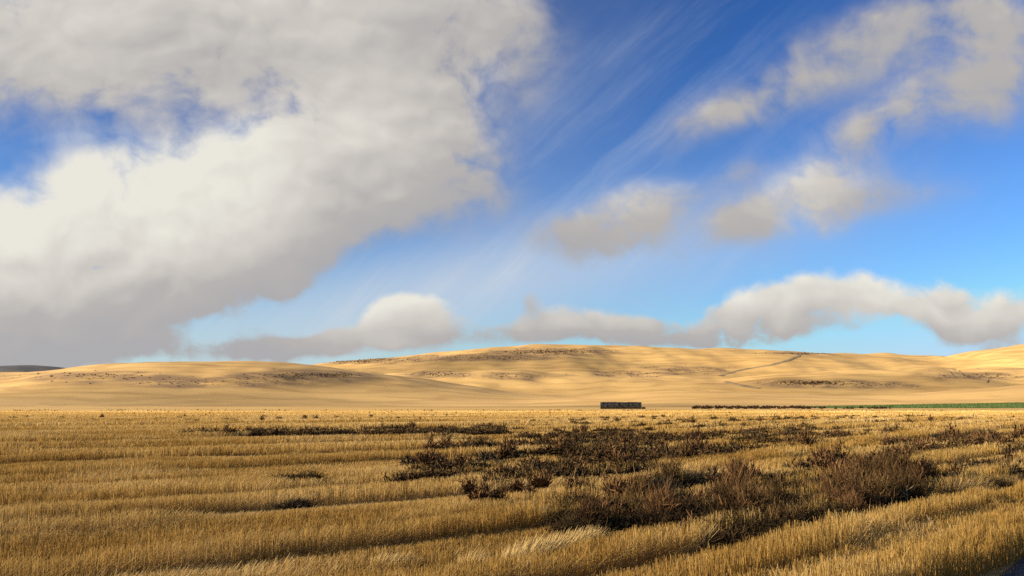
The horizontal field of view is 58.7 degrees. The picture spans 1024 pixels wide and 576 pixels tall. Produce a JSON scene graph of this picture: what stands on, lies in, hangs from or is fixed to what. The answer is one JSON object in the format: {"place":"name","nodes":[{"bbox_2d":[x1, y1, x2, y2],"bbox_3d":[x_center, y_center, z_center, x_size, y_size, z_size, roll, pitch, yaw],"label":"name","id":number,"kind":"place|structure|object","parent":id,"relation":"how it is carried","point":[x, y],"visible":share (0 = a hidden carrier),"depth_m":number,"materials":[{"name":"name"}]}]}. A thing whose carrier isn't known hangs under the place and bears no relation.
{"place":"outdoors","nodes":[
{"label":"outdoors","id":0,"kind":"place"},
{"bbox_2d":[0,365,63,371],"bbox_3d":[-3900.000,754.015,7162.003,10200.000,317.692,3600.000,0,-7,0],"label":"distant hills","id":1,"kind":"structure","parent":0,"point":[21,368],"depth_m":6827.40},
{"bbox_2d":[0,344,1023,406],"bbox_3d":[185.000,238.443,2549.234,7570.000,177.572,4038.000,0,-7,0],"label":"hills","id":2,"kind":"structure","parent":0,"point":[567,380],"depth_m":1245.35,"materials":[{"name":"plant"}]},
{"bbox_2d":[12,348,1016,387],"bbox_3d":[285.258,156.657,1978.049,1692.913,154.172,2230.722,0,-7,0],"label":"hillside brush","id":3,"kind":"object","parent":2,"relation":"on","point":[785,382],"visible":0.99,"depth_m":1393.80,"materials":[{"name":"plant"}]},
{"bbox_2d":[0,407,1023,575],"bbox_3d":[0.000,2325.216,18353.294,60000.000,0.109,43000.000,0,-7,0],"label":"stubble field","id":4,"kind":"structure","parent":0,"point":[996,571],"depth_m":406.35,"materials":[{"name":"plant"}]},
{"bbox_2d":[264,470,306,482],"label":"dry weed","id":5,"kind":"object","parent":4,"relation":"on","point":[280,476],"visible":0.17,"depth_m":31.40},
{"bbox_2d":[270,493,324,511],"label":"dry weed","id":6,"kind":"object","parent":4,"relation":"on","point":[298,503],"visible":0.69,"depth_m":23.33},
{"bbox_2d":[287,466,329,485],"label":"dry weed","id":7,"kind":"object","parent":4,"relation":"on","point":[313,473],"visible":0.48,"depth_m":30.81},
{"bbox_2d":[368,550,409,572],"bbox_3d":[-2.048,4.553,15.230,0.721,0.386,0.688,1,-7,-8],"label":"leaning straw","id":8,"kind":"object","parent":4,"relation":"on","point":[386,562],"visible":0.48,"depth_m":15.15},
{"bbox_2d":[387,549,422,570],"bbox_3d":[-1.821,4.617,15.510,0.630,0.326,0.607,0,-7,0],"label":"leaning straw","id":9,"kind":"object","parent":4,"relation":"on","point":[407,560],"visible":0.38,"depth_m":15.46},
{"bbox_2d":[457,547,494,568],"bbox_3d":[-0.593,4.580,15.392,0.728,0.374,0.721,3,-8,-19],"label":"leaning straw","id":10,"kind":"object","parent":4,"relation":"on","point":[480,555],"visible":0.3,"depth_m":15.38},
{"bbox_2d":[8,408,1023,543],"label":"dry weeds","id":11,"kind":"object","parent":4,"relation":"on","point":[600,452],"visible":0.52,"depth_m":45.07,"materials":[{"name":"plant"}]},
{"bbox_2d":[495,544,537,568],"bbox_3d":[0.066,4.578,15.565,0.810,0.420,0.781,3,-8,-25],"label":"leaning straw","id":12,"kind":"object","parent":4,"relation":"on","point":[514,553],"visible":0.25,"depth_m":15.56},
{"bbox_2d":[507,537,553,562],"bbox_3d":[0.294,4.622,16.109,0.899,0.466,0.868,3,-8,-19],"label":"leaning straw","id":13,"kind":"object","parent":4,"relation":"on","point":[522,546],"visible":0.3,"depth_m":16.05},
{"bbox_2d":[521,530,568,561],"bbox_3d":[0.605,4.642,16.457,1.002,0.514,0.991,-1,-7,9],"label":"leaning straw","id":14,"kind":"object","parent":4,"relation":"on","point":[554,545],"visible":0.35,"depth_m":16.32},
{"bbox_2d":[536,532,573,553],"bbox_3d":[0.801,4.726,16.815,0.811,0.434,0.774,1,-7,-6],"label":"leaning straw","id":15,"kind":"object","parent":4,"relation":"on","point":[557,543],"visible":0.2,"depth_m":16.78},
{"bbox_2d":[539,498,577,518],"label":"dry weed","id":16,"kind":"object","parent":4,"relation":"on","point":[563,505],"visible":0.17,"depth_m":21.32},
{"bbox_2d":[548,505,580,523],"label":"dry weed","id":17,"kind":"object","parent":4,"relation":"on","point":[555,517],"visible":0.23,"depth_m":20.66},
{"bbox_2d":[549,527,591,549],"bbox_3d":[1.112,4.774,17.335,0.899,0.466,0.867,-2,-7,14],"label":"leaning straw","id":18,"kind":"object","parent":4,"relation":"on","point":[575,536],"visible":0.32,"depth_m":17.31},
{"bbox_2d":[536,508,615,537],"bbox_3d":[1.386,4.907,18.995,1.720,0.610,1.550,4,-8,-28],"label":"dry weed","id":19,"kind":"object","parent":4,"relation":"on","point":[567,526],"visible":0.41,"depth_m":18.84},
{"bbox_2d":[544,485,607,507],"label":"dry weed","id":20,"kind":"object","parent":4,"relation":"on","point":[570,497],"visible":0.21,"depth_m":22.53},
{"bbox_2d":[540,513,615,539],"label":"dry weed","id":21,"kind":"object","parent":4,"relation":"on","point":[586,525],"visible":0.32,"depth_m":18.84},
{"bbox_2d":[565,525,600,541],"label":"leaning straw","id":22,"kind":"object","parent":4,"relation":"on","point":[590,535],"visible":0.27,"depth_m":17.90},
{"bbox_2d":[556,506,611,525],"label":"dry weed","id":23,"kind":"object","parent":4,"relation":"on","point":[567,517],"visible":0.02,"depth_m":19.67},
{"bbox_2d":[572,490,611,525],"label":"dry weed","id":24,"kind":"object","parent":4,"relation":"on","point":[590,508],"visible":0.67,"depth_m":19.17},
{"bbox_2d":[579,525,612,538],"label":"leaning straw","id":25,"kind":"object","parent":4,"relation":"on","point":[598,529],"visible":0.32,"depth_m":18.36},
{"bbox_2d":[595,506,623,523],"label":"dry weed","id":26,"kind":"object","parent":4,"relation":"on","point":[608,516],"visible":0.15,"depth_m":19.66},
{"bbox_2d":[598,501,634,519],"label":"dry weed","id":27,"kind":"object","parent":4,"relation":"on","point":[608,504],"visible":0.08,"depth_m":20.30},
{"bbox_2d":[603,515,638,535],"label":"dry weed","id":28,"kind":"object","parent":4,"relation":"on","point":[620,527],"visible":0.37,"depth_m":19.09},
{"bbox_2d":[604,506,643,526],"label":"dry weed","id":29,"kind":"object","parent":4,"relation":"on","point":[611,515],"visible":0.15,"depth_m":19.82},
{"bbox_2d":[608,488,647,512],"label":"dry weed","id":30,"kind":"object","parent":4,"relation":"on","point":[629,499],"visible":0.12,"depth_m":21.66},
{"bbox_2d":[619,489,652,508],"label":"dry weed","id":31,"kind":"object","parent":4,"relation":"on","point":[636,497],"visible":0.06,"depth_m":22.31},
{"bbox_2d":[620,471,653,501],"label":"dry weed","id":32,"kind":"object","parent":4,"relation":"on","point":[642,488],"visible":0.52,"depth_m":23.32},
{"bbox_2d":[616,504,684,533],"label":"dry weed","id":33,"kind":"object","parent":4,"relation":"on","point":[643,521],"visible":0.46,"depth_m":19.05,"materials":[{"name":"plant"}]},
{"bbox_2d":[624,505,687,532],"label":"dry weed","id":34,"kind":"object","parent":4,"relation":"on","point":[658,513],"visible":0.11,"depth_m":19.47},
{"bbox_2d":[639,481,686,519],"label":"dry weed","id":35,"kind":"object","parent":4,"relation":"on","point":[657,502],"visible":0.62,"depth_m":19.97,"materials":[{"name":"plant"}]},
{"bbox_2d":[640,478,695,493],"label":"dry weed","id":36,"kind":"object","parent":4,"relation":"on","point":[670,487],"visible":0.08,"depth_m":25.73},
{"bbox_2d":[645,472,691,487],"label":"dry weed","id":37,"kind":"object","parent":4,"relation":"on","point":[662,479],"visible":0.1,"depth_m":26.62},
{"bbox_2d":[648,450,691,483],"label":"dry weed","id":38,"kind":"object","parent":4,"relation":"on","point":[670,467],"visible":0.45,"depth_m":27.38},
{"bbox_2d":[648,475,698,490],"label":"dry weed","id":39,"kind":"object","parent":4,"relation":"on","point":[669,485],"visible":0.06,"depth_m":26.03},
{"bbox_2d":[673,495,707,518],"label":"dry weed","id":40,"kind":"object","parent":4,"relation":"on","point":[685,507],"visible":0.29,"depth_m":20.02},
{"bbox_2d":[675,491,709,510],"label":"dry weed","id":41,"kind":"object","parent":4,"relation":"on","point":[679,502],"visible":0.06,"depth_m":20.87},
{"bbox_2d":[676,492,710,513],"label":"dry weed","id":42,"kind":"object","parent":4,"relation":"on","point":[698,502],"visible":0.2,"depth_m":20.18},
{"bbox_2d":[681,473,711,487],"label":"dry weed","id":43,"kind":"object","parent":4,"relation":"on","point":[692,481],"visible":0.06,"depth_m":27.58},
{"bbox_2d":[682,492,713,506],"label":"dry weed","id":44,"kind":"object","parent":4,"relation":"on","point":[708,497],"visible":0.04,"depth_m":21.87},
{"bbox_2d":[678,465,720,481],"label":"dry weed","id":45,"kind":"object","parent":4,"relation":"on","point":[697,473],"visible":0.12,"depth_m":29.31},
{"bbox_2d":[682,477,718,490],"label":"dry weed","id":46,"kind":"object","parent":4,"relation":"on","point":[702,481],"visible":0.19,"depth_m":27.41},
{"bbox_2d":[681,502,739,524],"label":"dry weed","id":47,"kind":"object","parent":4,"relation":"on","point":[702,513],"visible":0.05,"depth_m":19.66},
{"bbox_2d":[678,498,746,534],"bbox_3d":[4.398,4.887,19.526,1.884,0.796,1.660,-1,-7,7],"label":"dry weed","id":48,"kind":"object","parent":4,"relation":"on","point":[699,515],"visible":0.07,"depth_m":19.48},
{"bbox_2d":[677,528,753,555],"bbox_3d":[3.889,4.719,17.061,1.822,0.524,1.399,2,-7,-14],"label":"dry weed","id":49,"kind":"object","parent":4,"relation":"on","point":[721,540],"visible":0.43,"depth_m":16.93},
{"bbox_2d":[699,477,731,499],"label":"dry weed","id":50,"kind":"object","parent":4,"relation":"on","point":[717,491],"visible":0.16,"depth_m":22.80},
{"bbox_2d":[701,480,742,510],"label":"dry weed","id":51,"kind":"object","parent":4,"relation":"on","point":[728,501],"visible":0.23,"depth_m":19.90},
{"bbox_2d":[709,501,758,525],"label":"dry weed","id":52,"kind":"object","parent":4,"relation":"on","point":[732,511],"visible":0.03,"depth_m":18.95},
{"bbox_2d":[695,507,773,539],"bbox_3d":[4.373,4.652,17.758,1.820,0.831,1.467,0,-7,0],"label":"dry weed","id":53,"kind":"object","parent":4,"relation":"on","point":[734,523],"visible":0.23,"depth_m":17.65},
{"bbox_2d":[698,525,770,550],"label":"dry weed","id":54,"kind":"object","parent":4,"relation":"on","point":[735,534],"visible":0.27,"depth_m":17.05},
{"bbox_2d":[708,480,762,508],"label":"dry weed","id":55,"kind":"object","parent":4,"relation":"on","point":[730,491],"visible":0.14,"depth_m":20.14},
{"bbox_2d":[710,452,763,488],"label":"dry weed","id":56,"kind":"object","parent":4,"relation":"on","point":[730,476],"visible":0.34,"depth_m":25.08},
{"bbox_2d":[702,509,771,538],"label":"dry weed","id":57,"kind":"object","parent":4,"relation":"on","point":[735,521],"visible":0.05,"depth_m":18.17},
{"bbox_2d":[720,449,756,476],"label":"dry weed","id":58,"kind":"object","parent":4,"relation":"on","point":[736,461],"visible":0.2,"depth_m":29.41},
{"bbox_2d":[723,524,754,538],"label":"dry weed","id":59,"kind":"object","parent":4,"relation":"on","point":[741,531],"visible":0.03,"depth_m":17.35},
{"bbox_2d":[714,500,767,520],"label":"dry weed","id":60,"kind":"object","parent":4,"relation":"on","point":[746,510],"visible":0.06,"depth_m":19.00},
{"bbox_2d":[724,468,765,500],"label":"dry weed","id":61,"kind":"object","parent":4,"relation":"on","point":[738,480],"visible":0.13,"depth_m":22.56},
{"bbox_2d":[721,477,778,512],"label":"dry weed","id":62,"kind":"object","parent":4,"relation":"on","point":[753,501],"visible":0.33,"depth_m":19.78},
{"bbox_2d":[707,511,797,539],"bbox_3d":[4.659,4.691,17.722,1.666,0.746,1.982,3,-8,-23],"label":"dry weed","id":63,"kind":"object","parent":4,"relation":"on","point":[763,529],"visible":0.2,"depth_m":17.52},
{"bbox_2d":[747,481,785,511],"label":"dry weed","id":64,"kind":"object","parent":4,"relation":"on","point":[767,502],"visible":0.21,"depth_m":19.94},
{"bbox_2d":[751,471,795,486],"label":"dry weed","id":65,"kind":"object","parent":4,"relation":"on","point":[769,480],"visible":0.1,"depth_m":27.37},
{"bbox_2d":[756,477,794,503],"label":"dry weed","id":66,"kind":"object","parent":4,"relation":"on","point":[775,494],"visible":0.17,"depth_m":20.91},
{"bbox_2d":[751,469,800,502],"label":"dry weed","id":67,"kind":"object","parent":4,"relation":"on","point":[780,483],"visible":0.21,"depth_m":21.21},
{"bbox_2d":[747,505,808,524],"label":"dry weed","id":68,"kind":"object","parent":4,"relation":"on","point":[776,516],"visible":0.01,"depth_m":18.99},
{"bbox_2d":[752,509,804,532],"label":"dry weed","id":69,"kind":"object","parent":4,"relation":"on","point":[781,521],"visible":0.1,"depth_m":18.21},
{"bbox_2d":[763,471,799,482],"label":"dry weed","id":70,"kind":"object","parent":4,"relation":"on","point":[771,474],"visible":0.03,"depth_m":29.96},
{"bbox_2d":[766,497,803,523],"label":"dry weed","id":71,"kind":"object","parent":4,"relation":"on","point":[785,513],"visible":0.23,"depth_m":18.76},
{"bbox_2d":[692,405,891,408],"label":"reddish brush","id":72,"kind":"object","parent":4,"relation":"on","point":[754,407],"visible":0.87,"depth_m":473.91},
{"bbox_2d":[772,514,820,532],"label":"dry weed","id":73,"kind":"object","parent":4,"relation":"on","point":[789,521],"visible":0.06,"depth_m":18.43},
{"bbox_2d":[785,467,813,477],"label":"dry weed","id":74,"kind":"object","parent":4,"relation":"on","point":[792,472],"visible":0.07,"depth_m":30.86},
{"bbox_2d":[777,493,825,520],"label":"dry weed","id":75,"kind":"object","parent":4,"relation":"on","point":[803,507],"visible":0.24,"depth_m":19.20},
{"bbox_2d":[788,476,824,488],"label":"dry weed","id":76,"kind":"object","parent":4,"relation":"on","point":[803,481],"visible":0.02,"depth_m":26.54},
{"bbox_2d":[792,503,832,526],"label":"dry weed","id":77,"kind":"object","parent":4,"relation":"on","point":[812,518],"visible":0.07,"depth_m":19.00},
{"bbox_2d":[805,473,844,503],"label":"dry weed","id":78,"kind":"object","parent":4,"relation":"on","point":[826,488],"visible":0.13,"depth_m":22.52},
{"bbox_2d":[810,475,844,497],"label":"dry weed","id":79,"kind":"object","parent":4,"relation":"on","point":[827,487],"visible":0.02,"depth_m":22.33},
{"bbox_2d":[789,492,868,522],"bbox_3d":[6.933,4.894,19.908,2.166,0.886,1.959,-3,-8,24],"label":"dry weed","id":80,"kind":"object","parent":4,"relation":"on","point":[837,506],"visible":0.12,"depth_m":19.83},
{"bbox_2d":[803,533,866,556],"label":"grass tussock","id":81,"kind":"object","parent":4,"relation":"on","point":[837,545],"depth_m":16.14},
{"bbox_2d":[814,461,860,494],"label":"dry weed","id":82,"kind":"object","parent":4,"relation":"on","point":[828,477],"visible":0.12,"depth_m":22.74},
{"bbox_2d":[815,482,866,509],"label":"dry weed","id":83,"kind":"object","parent":4,"relation":"on","point":[837,492],"visible":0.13,"depth_m":21.46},
{"bbox_2d":[813,499,868,524],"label":"dry weed","id":84,"kind":"object","parent":4,"relation":"on","point":[844,510],"visible":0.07,"depth_m":20.07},
{"bbox_2d":[822,472,873,504],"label":"dry weed","id":85,"kind":"object","parent":4,"relation":"on","point":[845,488],"visible":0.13,"depth_m":21.19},
{"bbox_2d":[827,459,871,483],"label":"dry weed","id":86,"kind":"object","parent":4,"relation":"on","point":[845,473],"visible":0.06,"depth_m":23.38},
{"bbox_2d":[833,491,873,511],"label":"dry weed","id":87,"kind":"object","parent":4,"relation":"on","point":[851,499],"visible":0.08,"depth_m":20.78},
{"bbox_2d":[834,488,874,513],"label":"dry weed","id":88,"kind":"object","parent":4,"relation":"on","point":[855,502],"visible":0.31,"depth_m":20.37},
{"bbox_2d":[838,462,875,477],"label":"dry weed","id":89,"kind":"object","parent":4,"relation":"on","point":[860,470],"visible":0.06,"depth_m":26.58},
{"bbox_2d":[837,480,878,504],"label":"dry weed","id":90,"kind":"object","parent":4,"relation":"on","point":[865,496],"visible":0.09,"depth_m":21.30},
{"bbox_2d":[842,449,875,472],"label":"dry weed","id":91,"kind":"object","parent":4,"relation":"on","point":[855,460],"visible":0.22,"depth_m":31.24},
{"bbox_2d":[836,470,882,493],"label":"dry weed","id":92,"kind":"object","parent":4,"relation":"on","point":[855,480],"visible":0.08,"depth_m":22.34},
{"bbox_2d":[833,483,887,510],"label":"dry weed","id":93,"kind":"object","parent":4,"relation":"on","point":[873,491],"visible":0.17,"depth_m":21.33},
{"bbox_2d":[841,477,890,508],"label":"dry weed","id":94,"kind":"object","parent":4,"relation":"on","point":[866,493],"visible":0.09,"depth_m":21.33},
{"bbox_2d":[841,525,900,545],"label":"grass tussock","id":95,"kind":"object","parent":4,"relation":"on","point":[871,536],"depth_m":17.16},
{"bbox_2d":[856,451,891,475],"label":"dry weed","id":96,"kind":"object","parent":4,"relation":"on","point":[869,464],"visible":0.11,"depth_m":27.88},
{"bbox_2d":[862,498,891,514],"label":"dry weed","id":97,"kind":"object","parent":4,"relation":"on","point":[874,507],"visible":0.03,"depth_m":20.84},
{"bbox_2d":[852,469,903,499],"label":"dry weed","id":98,"kind":"object","parent":4,"relation":"on","point":[882,483],"visible":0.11,"depth_m":22.51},
{"bbox_2d":[865,449,897,465],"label":"dry weed","id":99,"kind":"object","parent":4,"relation":"on","point":[878,455],"visible":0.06,"depth_m":32.75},
{"bbox_2d":[866,482,899,501],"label":"dry weed","id":100,"kind":"object","parent":4,"relation":"on","point":[883,494],"visible":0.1,"depth_m":22.14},
{"bbox_2d":[864,449,905,481],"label":"dry weed","id":101,"kind":"object","parent":4,"relation":"on","point":[884,469],"visible":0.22,"depth_m":26.43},
{"bbox_2d":[882,486,901,507],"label":"dry weed","id":102,"kind":"object","parent":4,"relation":"on","point":[898,501],"visible":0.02,"depth_m":22.21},
{"bbox_2d":[872,437,915,471],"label":"dry weed","id":103,"kind":"object","parent":4,"relation":"on","point":[898,455],"visible":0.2,"depth_m":28.66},
{"bbox_2d":[886,474,919,504],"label":"dry weed","id":104,"kind":"object","parent":4,"relation":"on","point":[904,489],"visible":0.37,"depth_m":23.25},
{"bbox_2d":[878,460,933,500],"bbox_3d":[10.253,5.179,23.823,1.375,1.329,1.491,3,-8,-20],"label":"dry weed","id":105,"kind":"object","parent":4,"relation":"on","point":[911,480],"visible":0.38,"depth_m":23.75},
{"bbox_2d":[879,454,940,494],"bbox_3d":[10.708,5.262,24.909,1.304,1.440,1.593,6,-10,-41],"label":"dry weed","id":106,"kind":"object","parent":4,"relation":"on","point":[896,464],"visible":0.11,"depth_m":24.83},
{"bbox_2d":[887,462,933,484],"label":"dry weed","id":107,"kind":"object","parent":4,"relation":"on","point":[915,471],"visible":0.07,"depth_m":26.10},
{"bbox_2d":[881,519,954,545],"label":"grass tussock","id":108,"kind":"object","parent":4,"relation":"on","point":[913,529],"depth_m":17.31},
{"bbox_2d":[906,454,936,478],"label":"dry weed","id":109,"kind":"object","parent":4,"relation":"on","point":[925,468],"visible":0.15,"depth_m":28.43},
{"bbox_2d":[913,454,941,479],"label":"dry weed","id":110,"kind":"object","parent":4,"relation":"on","point":[931,473],"visible":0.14,"depth_m":28.72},
{"bbox_2d":[929,464,959,479],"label":"dry weed","id":111,"kind":"object","parent":4,"relation":"on","point":[944,473],"visible":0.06,"depth_m":29.52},
{"bbox_2d":[922,473,984,498],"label":"grass tussock","id":112,"kind":"object","parent":4,"relation":"on","point":[951,489],"depth_m":25.72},
{"bbox_2d":[946,507,994,518],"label":"grass tussock","id":113,"kind":"object","parent":4,"relation":"on","point":[968,511],"depth_m":20.72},
{"bbox_2d":[947,472,1001,492],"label":"grass tussock","id":114,"kind":"object","parent":4,"relation":"on","point":[982,484],"depth_m":27.56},
{"bbox_2d":[989,473,1022,489],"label":"grass tussock","id":115,"kind":"object","parent":4,"relation":"on","point":[1007,483],"depth_m":29.60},
{"bbox_2d":[988,463,1023,479],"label":"dry weed","id":116,"kind":"object","parent":4,"relation":"on","point":[1015,473],"visible":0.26,"depth_m":32.66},
{"bbox_2d":[0,0,1023,367],"label":"sky","id":117,"kind":"structure","parent":0,"point":[308,182],"materials":[{"name":"blue"}]},
{"bbox_2d":[724,381,759,388],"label":"dirt track","id":118,"kind":"structure","parent":0,"point":[736,384],"depth_m":1336.32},
{"bbox_2d":[718,351,801,375],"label":"dirt track","id":119,"kind":"structure","parent":0,"point":[780,362],"depth_m":1736.60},
{"bbox_2d":[1000,557,1023,575],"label":"road","id":120,"kind":"structure","parent":0,"point":[1019,571],"depth_m":15.08,"materials":[{"name":"asphalt"}]},
{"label":"green field","id":121,"kind":"structure","parent":0,"visible":0},
{"bbox_2d":[801,402,1023,407],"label":"green crop","id":122,"kind":"object","parent":121,"relation":"on","point":[991,405],"visible":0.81,"depth_m":566.71,"materials":[{"name":"plant"}]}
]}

